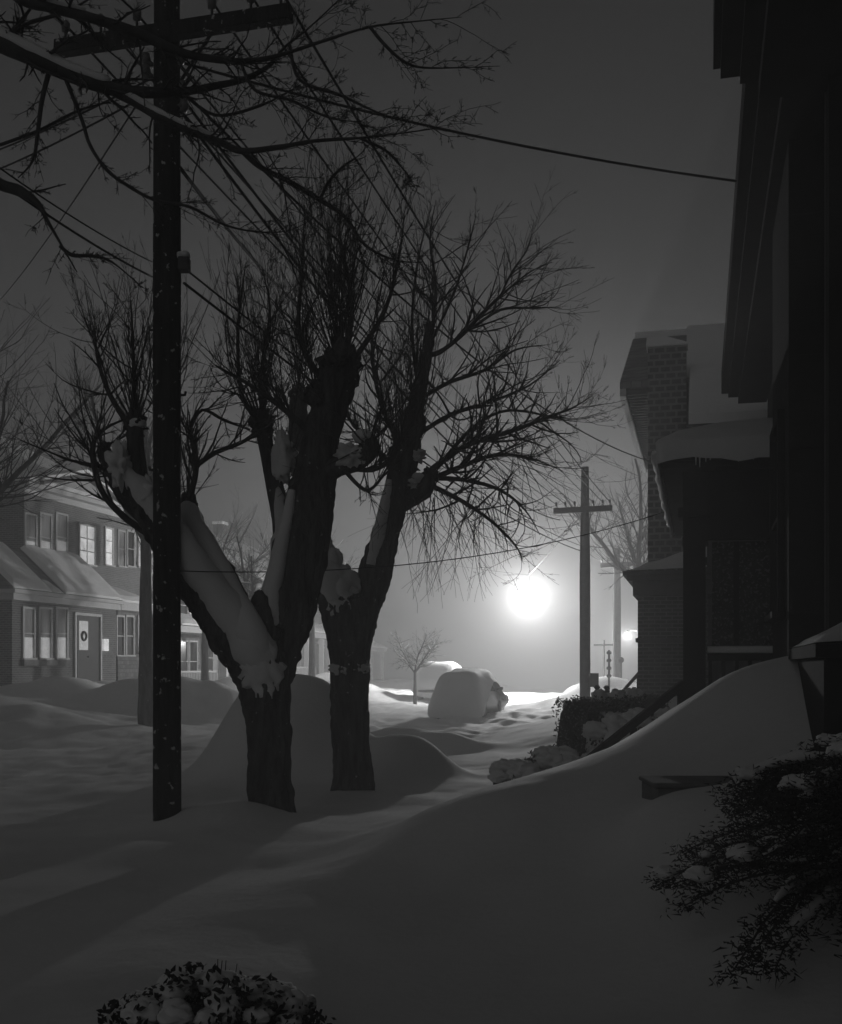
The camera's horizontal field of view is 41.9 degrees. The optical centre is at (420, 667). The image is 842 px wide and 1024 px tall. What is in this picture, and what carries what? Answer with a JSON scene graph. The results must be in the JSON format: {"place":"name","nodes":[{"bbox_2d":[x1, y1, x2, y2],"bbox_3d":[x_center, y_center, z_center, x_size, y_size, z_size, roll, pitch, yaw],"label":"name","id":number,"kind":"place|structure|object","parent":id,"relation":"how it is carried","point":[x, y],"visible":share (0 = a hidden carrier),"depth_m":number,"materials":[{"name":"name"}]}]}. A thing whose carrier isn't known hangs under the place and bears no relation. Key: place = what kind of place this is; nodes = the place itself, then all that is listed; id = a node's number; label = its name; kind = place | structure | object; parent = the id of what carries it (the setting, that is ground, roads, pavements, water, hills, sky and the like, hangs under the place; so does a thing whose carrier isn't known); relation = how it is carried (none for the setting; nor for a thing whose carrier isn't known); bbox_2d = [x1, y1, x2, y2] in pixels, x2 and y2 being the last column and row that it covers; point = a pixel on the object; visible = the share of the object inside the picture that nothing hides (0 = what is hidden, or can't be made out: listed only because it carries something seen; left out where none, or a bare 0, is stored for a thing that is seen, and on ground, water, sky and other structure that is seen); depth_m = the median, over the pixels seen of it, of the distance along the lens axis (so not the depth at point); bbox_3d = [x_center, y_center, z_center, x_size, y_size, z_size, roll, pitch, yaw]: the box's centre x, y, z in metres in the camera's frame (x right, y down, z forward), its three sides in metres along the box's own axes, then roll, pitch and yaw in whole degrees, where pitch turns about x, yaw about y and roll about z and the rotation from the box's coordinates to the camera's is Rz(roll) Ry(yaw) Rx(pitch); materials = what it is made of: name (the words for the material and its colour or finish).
{"place":"outdoors","nodes":[
{"label":"outdoors","id":0,"kind":"place"},
{"bbox_2d":[0,0,741,689],"label":"sky","id":1,"kind":"structure","parent":0,"point":[635,82],"materials":[{"name":"grey"}]},
{"bbox_2d":[0,656,841,1023],"bbox_3d":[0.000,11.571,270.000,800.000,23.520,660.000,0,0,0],"label":"snow ground","id":2,"kind":"structure","parent":0,"point":[436,876],"depth_m":6.56,"materials":[{"name":"white snow"}]},
{"bbox_2d":[0,286,148,521],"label":"bare tree","id":3,"kind":"object","parent":2,"relation":"on","point":[6,484],"visible":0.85,"depth_m":24.45,"materials":[{"name":"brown plant"}]},
{"bbox_2d":[0,436,152,685],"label":"brick house","id":4,"kind":"structure","parent":2,"relation":"on","point":[69,585],"depth_m":40.48,"materials":[{"name":"grey brick"}]},
{"bbox_2d":[21,606,37,659],"bbox_3d":[-13.158,-1.165,36.971,0.110,1.777,0.768,0,0,14],"label":"window","id":5,"kind":"structure","parent":4,"relation":"in","point":[28,613],"depth_m":37.00,"materials":[{"name":"grey glass"}]},
{"bbox_2d":[24,512,37,546],"bbox_3d":[-14.093,-4.727,39.791,0.110,1.758,0.813,0,0,14],"label":"window","id":6,"kind":"structure","parent":4,"relation":"in","point":[30,519],"depth_m":39.82,"materials":[{"name":"grey glass"}]},
{"bbox_2d":[39,512,51,549],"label":"window","id":7,"kind":"structure","parent":4,"relation":"in","point":[45,523],"depth_m":40.73,"materials":[{"name":"grey glass"}]},
{"bbox_2d":[38,606,53,659],"bbox_3d":[-12.922,-1.194,37.902,0.110,1.819,0.856,0,0,14],"label":"window","id":8,"kind":"structure","parent":4,"relation":"in","point":[45,614],"depth_m":37.96,"materials":[{"name":"grey glass"}]},
{"bbox_2d":[55,512,67,551],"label":"window","id":9,"kind":"structure","parent":4,"relation":"in","point":[61,519],"depth_m":41.75,"materials":[{"name":"grey glass"}]},
{"bbox_2d":[54,606,69,659],"bbox_3d":[-12.677,-1.225,38.884,0.110,1.863,0.828,0,0,14],"label":"window","id":10,"kind":"structure","parent":4,"relation":"in","point":[61,613],"depth_m":38.90,"materials":[{"name":"grey glass"}]},
{"bbox_2d":[77,616,88,679],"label":"door","id":11,"kind":"structure","parent":4,"relation":"in","point":[82,622],"depth_m":40.14,"materials":[{"name":"grey wood"}]},
{"bbox_2d":[78,522,97,566],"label":"window","id":12,"kind":"structure","parent":4,"relation":"in","point":[86,532],"depth_m":43.45,"materials":[{"name":"grey glass"}]},
{"bbox_2d":[104,526,115,566],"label":"window","id":13,"kind":"structure","parent":4,"relation":"in","point":[108,531],"depth_m":45.06,"materials":[{"name":"grey glass"}]},
{"bbox_2d":[116,615,126,656],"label":"window","id":14,"kind":"structure","parent":4,"relation":"in","point":[120,619],"depth_m":42.97,"materials":[{"name":"grey glass"}]},
{"bbox_2d":[117,529,127,567],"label":"window","id":15,"kind":"structure","parent":4,"relation":"in","point":[121,535],"depth_m":43.04,"materials":[{"name":"grey glass"}]},
{"bbox_2d":[125,615,135,656],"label":"window","id":16,"kind":"structure","parent":4,"relation":"in","point":[129,619],"depth_m":43.64,"materials":[{"name":"grey glass"}]},
{"bbox_2d":[126,529,136,567],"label":"window","id":17,"kind":"structure","parent":4,"relation":"in","point":[130,543],"depth_m":43.72,"materials":[{"name":"grey glass"}]},
{"bbox_2d":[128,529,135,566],"bbox_3d":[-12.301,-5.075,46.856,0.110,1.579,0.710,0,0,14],"label":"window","id":18,"kind":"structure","parent":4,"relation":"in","point":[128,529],"depth_m":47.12,"materials":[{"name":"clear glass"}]},
{"bbox_2d":[137,615,138,652],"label":"window","id":19,"kind":"structure","parent":4,"relation":"in","point":[137,615],"depth_m":44.23,"materials":[{"name":"grey"}]},
{"bbox_2d":[137,534,139,567],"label":"window","id":20,"kind":"structure","parent":4,"relation":"in","point":[138,549],"depth_m":44.25,"materials":[{"name":"grey glass"}]},
{"bbox_2d":[35,321,237,726],"bbox_3d":[-6.849,-3.377,26.815,3.562,10.131,4.911,0,0,39],"label":"bare tree","id":21,"kind":"object","parent":2,"relation":"on","point":[145,698],"visible":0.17,"depth_m":26.86,"materials":[{"name":"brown plant"}]},
{"bbox_2d":[53,0,293,820],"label":"utility pole","id":22,"kind":"object","parent":2,"relation":"on","point":[171,262],"visible":0.89,"depth_m":9.49,"materials":[{"name":"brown wood"}]},
{"bbox_2d":[1,104,129,168],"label":"service cable","id":23,"kind":"object","parent":22,"relation":"attached to","point":[65,138],"visible":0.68,"depth_m":10.99,"materials":[{"name":"rubber"}]},
{"bbox_2d":[0,108,134,299],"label":"service cable","id":24,"kind":"object","parent":22,"relation":"attached to","point":[112,142],"visible":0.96,"depth_m":12.64,"materials":[{"name":"rubber"}]},
{"bbox_2d":[0,80,147,149],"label":"service cable","id":25,"kind":"object","parent":22,"relation":"attached to","point":[58,124],"visible":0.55,"depth_m":11.40,"materials":[{"name":"rubber"}]},
{"bbox_2d":[0,167,151,261],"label":"telephone cable","id":26,"kind":"object","parent":22,"relation":"attached to","point":[10,175],"visible":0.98,"depth_m":8.18,"materials":[{"name":"rubber"}]},
{"bbox_2d":[20,197,152,277],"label":"telephone cable","id":27,"kind":"object","parent":22,"relation":"attached to","point":[84,238],"visible":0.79,"depth_m":8.41,"materials":[{"name":"rubber"}]},
{"bbox_2d":[121,0,133,9],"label":"overhead wire","id":28,"kind":"object","parent":22,"relation":"attached to","point":[126,4],"visible":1,"depth_m":9.36,"materials":[{"name":"black metal"}]},
{"bbox_2d":[180,166,326,329],"bbox_3d":[-1.805,-4.952,13.801,0.033,1.157,8.428,0,0,4],"label":"service cable","id":29,"kind":"object","parent":22,"relation":"attached to","point":[194,186],"visible":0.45,"depth_m":11.20,"materials":[{"name":"rubber"}]},
{"bbox_2d":[70,28,555,503],"bbox_3d":[0.401,-5.225,20.978,0.021,0.968,23.553,0,0,18],"label":"overhead wire","id":30,"kind":"object","parent":22,"relation":"attached to","point":[182,149],"visible":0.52,"depth_m":12.83,"materials":[{"name":"black metal"}]},
{"bbox_2d":[108,29,564,503],"bbox_3d":[0.703,-5.213,20.870,0.021,0.952,23.549,0,0,17],"label":"overhead wire","id":31,"kind":"object","parent":22,"relation":"attached to","point":[213,147],"visible":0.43,"depth_m":13.79,"materials":[{"name":"black metal"}]},
{"bbox_2d":[141,17,573,502],"bbox_3d":[1.005,-5.201,20.762,0.021,0.935,23.546,0,0,17],"label":"overhead wire","id":32,"kind":"object","parent":22,"relation":"attached to","point":[212,105],"visible":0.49,"depth_m":12.82,"materials":[{"name":"black metal"}]},
{"bbox_2d":[180,96,551,507],"bbox_3d":[0.865,-4.571,20.750,0.027,0.782,23.261,0,0,15],"label":"service cable","id":33,"kind":"object","parent":22,"relation":"attached to","point":[250,187],"visible":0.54,"depth_m":11.41,"materials":[{"name":"rubber"}]},
{"bbox_2d":[179,109,559,519],"bbox_3d":[0.981,-4.305,20.750,0.029,1.057,23.322,0,0,15],"label":"service cable","id":34,"kind":"object","parent":22,"relation":"attached to","point":[244,195],"visible":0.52,"depth_m":11.11,"materials":[{"name":"rubber"}]},
{"bbox_2d":[189,273,580,545],"bbox_3d":[1.312,-3.375,20.750,0.017,0.367,23.482,0,0,17],"label":"telephone cable","id":35,"kind":"object","parent":22,"relation":"attached to","point":[214,292],"visible":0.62,"depth_m":11.59,"materials":[{"name":"metal"}]},
{"bbox_2d":[216,6,592,501],"bbox_3d":[1.609,-5.177,20.546,0.021,0.902,23.539,0,0,17],"label":"overhead wire","id":36,"kind":"object","parent":22,"relation":"attached to","point":[276,93],"visible":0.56,"depth_m":12.31,"materials":[{"name":"black metal"}]},
{"bbox_2d":[190,96,648,460],"bbox_3d":[1.270,-4.515,15.899,0.023,1.012,14.452,0,0,28],"label":"service cable","id":37,"kind":"object","parent":22,"relation":"attached to","point":[295,200],"visible":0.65,"depth_m":13.21,"materials":[{"name":"rubber"}]},
{"bbox_2d":[180,512,663,572],"bbox_3d":[0.396,-1.341,11.250,6.067,1.016,0.009,0,0,-35],"label":"telephone cable","id":38,"kind":"object","parent":22,"relation":"attached to","point":[416,563],"visible":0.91,"depth_m":10.97,"materials":[{"name":"metal"}]},
{"bbox_2d":[255,0,602,501],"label":"overhead wire","id":39,"kind":"object","parent":22,"relation":"attached to","point":[322,107],"visible":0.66,"depth_m":12.63,"materials":[{"name":"black metal"}]},
{"bbox_2d":[285,0,609,500],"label":"overhead wire","id":40,"kind":"object","parent":22,"relation":"attached to","point":[348,104],"visible":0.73,"depth_m":12.29,"materials":[{"name":"black metal"}]},
{"bbox_2d":[184,62,736,181],"bbox_3d":[0.473,-4.958,10.039,5.226,0.573,0.023,0,0,-12],"label":"service cable","id":41,"kind":"object","parent":22,"relation":"attached to","point":[527,146],"visible":0.74,"depth_m":10.11,"materials":[{"name":"rubber"}]},
{"bbox_2d":[136,550,228,680],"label":"clapboard house","id":42,"kind":"structure","parent":2,"relation":"on","point":[189,625],"depth_m":49.42,"materials":[{"name":"grey wood"}]},
{"bbox_2d":[151,572,152,605],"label":"window","id":43,"kind":"structure","parent":42,"relation":"in","point":[151,572],"depth_m":48.69,"materials":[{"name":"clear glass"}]},
{"bbox_2d":[208,646,213,670],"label":"window","id":44,"kind":"structure","parent":42,"relation":"in","point":[211,655],"depth_m":54.57,"materials":[{"name":"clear glass"}]},
{"bbox_2d":[181,600,199,678],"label":"shingled house","id":45,"kind":"structure","parent":2,"relation":"on","point":[190,652],"depth_m":50.56,"materials":[{"name":"grey wood"}]},
{"bbox_2d":[181,640,187,675],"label":"window","id":46,"kind":"structure","parent":45,"relation":"in","point":[184,643],"depth_m":50.17,"materials":[{"name":"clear glass"}]},
{"bbox_2d":[181,600,187,613],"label":"window","id":47,"kind":"structure","parent":45,"relation":"in","point":[184,609],"depth_m":50.08,"materials":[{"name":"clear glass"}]},
{"bbox_2d":[188,640,197,678],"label":"window","id":48,"kind":"structure","parent":45,"relation":"in","point":[192,645],"depth_m":50.98,"materials":[{"name":"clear glass"}]},
{"bbox_2d":[151,487,270,680],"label":"bare tree","id":49,"kind":"object","parent":2,"relation":"on","point":[204,662],"visible":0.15,"depth_m":40.90,"materials":[{"name":"grey plant"}]},
{"bbox_2d":[96,959,335,1023],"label":"leafy bush","id":50,"kind":"object","parent":2,"relation":"on","point":[174,996],"visible":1,"depth_m":3.82,"materials":[{"name":"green plant"}]},
{"bbox_2d":[0,102,455,812],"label":"pollarded tree","id":51,"kind":"object","parent":2,"relation":"on","point":[256,644],"visible":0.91,"depth_m":10.03,"materials":[{"name":"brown plant"}]},
{"bbox_2d":[217,502,269,600],"bbox_3d":[-5.444,-1.912,35.794,4.330,6.915,5.058,0,0,-44],"label":"bare tree","id":52,"kind":"object","parent":2,"relation":"on","point":[249,585],"visible":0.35,"depth_m":34.96,"materials":[{"name":"black plant"}]},
{"bbox_2d":[0,0,516,299],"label":"overhanging tree","id":53,"kind":"object","parent":2,"relation":"on","point":[27,52],"visible":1,"depth_m":7.12,"materials":[{"name":"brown plant"}]},
{"bbox_2d":[212,521,326,678],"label":"clapboard house","id":54,"kind":"structure","parent":2,"relation":"on","point":[303,662],"depth_m":65.25,"materials":[{"name":"grey wood"}]},
{"bbox_2d":[227,508,359,675],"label":"bare tree","id":55,"kind":"object","parent":2,"relation":"on","point":[311,670],"visible":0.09,"depth_m":43.89,"materials":[{"name":"grey plant"}]},
{"bbox_2d":[265,554,374,683],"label":"shingled house","id":56,"kind":"structure","parent":2,"relation":"on","point":[326,652],"depth_m":75.46,"materials":[{"name":"grey wood"}]},
{"bbox_2d":[370,643,387,681],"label":"brick house","id":57,"kind":"structure","parent":2,"relation":"on","point":[380,648],"depth_m":94.58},
{"bbox_2d":[387,624,451,704],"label":"bare tree","id":58,"kind":"object","parent":2,"relation":"on","point":[409,663],"visible":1,"depth_m":42.94,"materials":[{"name":"grey plant"}]},
{"bbox_2d":[233,149,632,790],"bbox_3d":[0.133,-2.061,12.494,4.704,7.577,1.976,0,0,0],"label":"pollarded tree","id":59,"kind":"object","parent":2,"relation":"on","point":[349,605],"visible":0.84,"depth_m":12.38,"materials":[{"name":"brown plant"}]},
{"bbox_2d":[411,661,461,698],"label":"parked car","id":60,"kind":"object","parent":2,"relation":"on","point":[427,678],"visible":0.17,"depth_m":45.87,"materials":[{"name":"paint"}]},
{"bbox_2d":[428,668,508,718],"bbox_3d":[1.688,0.854,36.650,1.935,1.711,5.036,0,0,14],"label":"parked car","id":61,"kind":"object","parent":2,"relation":"on","point":[471,692],"visible":0.94,"depth_m":34.36,"materials":[{"name":"paint"}]},
{"bbox_2d":[487,758,542,784],"bbox_3d":[0.999,1.151,11.595,0.618,0.402,0.648,0,0,0],"label":"snowy bush","id":62,"kind":"object","parent":2,"relation":"on","point":[501,770],"visible":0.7,"depth_m":11.41,"materials":[{"name":"white snow"}]},
{"bbox_2d":[524,745,579,771],"bbox_3d":[1.377,1.077,11.826,0.712,0.506,0.713,0,0,0],"label":"snowy bush","id":63,"kind":"object","parent":2,"relation":"on","point":[547,757],"visible":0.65,"depth_m":11.63,"materials":[{"name":"white snow"}]},
{"bbox_2d":[553,466,612,699],"bbox_3d":[4.725,-2.106,31.982,1.717,7.483,0.394,0,0,23],"label":"utility pole","id":64,"kind":"object","parent":2,"relation":"on","point":[588,679],"visible":0.98,"depth_m":31.87,"materials":[{"name":"wood"}]},
{"bbox_2d":[183,282,580,550],"bbox_3d":[1.312,-3.231,20.750,0.023,0.362,23.483,0,0,17],"label":"telephone cable","id":65,"kind":"object","parent":64,"relation":"attached to","point":[214,306],"visible":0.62,"depth_m":11.48,"materials":[{"name":"metal"}]},
{"bbox_2d":[529,517,579,574],"bbox_3d":[4.840,-4.398,41.000,0.023,0.373,18.001,0,0,0],"label":"span wire","id":66,"kind":"object","parent":64,"relation":"attached to","point":[556,544],"visible":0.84,"depth_m":39.08,"materials":[{"name":"black metal"}]},
{"bbox_2d":[422,560,525,574],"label":"span wire","id":67,"kind":"object","parent":66,"relation":"attached to","point":[480,569],"visible":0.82,"depth_m":55.88,"materials":[{"name":"black metal"}]},
{"bbox_2d":[610,503,631,557],"bbox_3d":[7.122,-4.548,38.652,0.019,0.515,14.402,0,0,14],"label":"overhead wire","id":68,"kind":"object","parent":64,"relation":"attached to","point":[618,531],"visible":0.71,"depth_m":35.76,"materials":[{"name":"black metal"}]},
{"bbox_2d":[527,439,647,589],"bbox_3d":[7.886,-4.016,40.059,8.006,10.130,5.658,0,0,0],"label":"bare tree","id":69,"kind":"object","parent":2,"relation":"on","point":[638,551],"visible":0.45,"depth_m":39.78,"materials":[{"name":"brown plant"}]},
{"bbox_2d":[594,640,612,676],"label":"street post","id":70,"kind":"object","parent":2,"relation":"on","point":[603,644],"visible":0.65,"depth_m":47.97,"materials":[{"name":"wood"}]},
{"bbox_2d":[606,650,610,690],"bbox_3d":[6.833,0.237,40.002,0.178,1.783,0.124,0,0,0],"label":"street post","id":71,"kind":"object","parent":2,"relation":"on","point":[608,660],"visible":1,"depth_m":39.97,"materials":[{"name":"metal"}]},
{"bbox_2d":[551,688,670,758],"bbox_3d":[3.054,0.955,15.930,1.166,1.337,3.602,0,0,30],"label":"hedge","id":72,"kind":"object","parent":2,"relation":"on","point":[577,713],"visible":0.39,"depth_m":14.70,"materials":[{"name":"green plant"}]},
{"bbox_2d":[581,713,641,747],"bbox_3d":[2.415,0.769,13.350,0.952,0.479,0.874,0,0,0],"label":"snowy bush","id":73,"kind":"object","parent":2,"relation":"on","point":[607,726],"visible":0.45,"depth_m":13.18,"materials":[{"name":"white snow"}]},
{"bbox_2d":[594,685,635,692],"bbox_3d":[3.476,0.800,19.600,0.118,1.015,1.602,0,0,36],"label":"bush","id":74,"kind":"object","parent":2,"relation":"on","point":[605,687],"visible":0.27,"depth_m":19.26,"materials":[{"name":"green plant"}]},
{"bbox_2d":[600,548,631,677],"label":"utility pole","id":75,"kind":"object","parent":2,"relation":"on","point":[616,625],"visible":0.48,"depth_m":45.86,"materials":[{"name":"wood"}]},
{"bbox_2d":[618,657,623,677],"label":"street post","id":76,"kind":"object","parent":2,"relation":"on","point":[620,660],"visible":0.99,"depth_m":43.97,"materials":[{"name":"metal"}]},
{"bbox_2d":[607,533,647,553],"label":"bare tree","id":77,"kind":"object","parent":2,"relation":"on","point":[633,541],"visible":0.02,"depth_m":46.06,"materials":[{"name":"grey plant"}]},
{"bbox_2d":[622,672,637,689],"bbox_3d":[4.063,0.735,21.650,0.533,1.308,0.060,0,0,37],"label":"stair handrail","id":78,"kind":"object","parent":2,"relation":"on","point":[631,681],"visible":0.29,"depth_m":21.56,"materials":[{"name":"black metal"}]},
{"bbox_2d":[585,680,682,756],"bbox_3d":[2.363,1.088,12.225,1.177,1.900,0.100,0,0,-3],"label":"stair handrail","id":79,"kind":"object","parent":2,"relation":"on","point":[631,725],"visible":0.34,"depth_m":12.19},
{"bbox_2d":[623,707,670,729],"bbox_3d":[2.780,0.656,13.225,0.754,0.391,0.637,0,0,-33],"label":"snowy bush","id":80,"kind":"object","parent":2,"relation":"on","point":[634,712],"visible":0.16,"depth_m":13.09,"materials":[{"name":"white snow"}]},
{"bbox_2d":[639,776,731,799],"bbox_3d":[1.768,0.779,6.715,0.790,0.200,0.470,0,0,0],"label":"buried step","id":81,"kind":"object","parent":2,"relation":"on","point":[653,787],"visible":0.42,"depth_m":6.62,"materials":[{"name":"stone"}]},
{"bbox_2d":[620,323,767,696],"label":"chimney house","id":82,"kind":"structure","parent":2,"relation":"on","point":[670,381],"depth_m":22.13,"materials":[{"name":"grey brick"}]},
{"bbox_2d":[641,732,841,989],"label":"evergreen shrub","id":83,"kind":"object","parent":2,"relation":"on","point":[803,847],"visible":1,"depth_m":4.33,"materials":[{"name":"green plant"}]},
{"bbox_2d":[651,0,841,703],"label":"house","id":84,"kind":"structure","parent":2,"relation":"on","point":[774,478],"depth_m":9.42,"materials":[{"name":"black wood"}]},
{"bbox_2d":[764,409,784,622],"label":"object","id":85,"kind":"structure","parent":84,"relation":"in","point":[777,435],"depth_m":9.67,"materials":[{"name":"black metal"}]},
{"bbox_2d":[788,622,841,750],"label":"porch parapet","id":86,"kind":"structure","parent":2,"relation":"on","point":[818,657],"depth_m":6.45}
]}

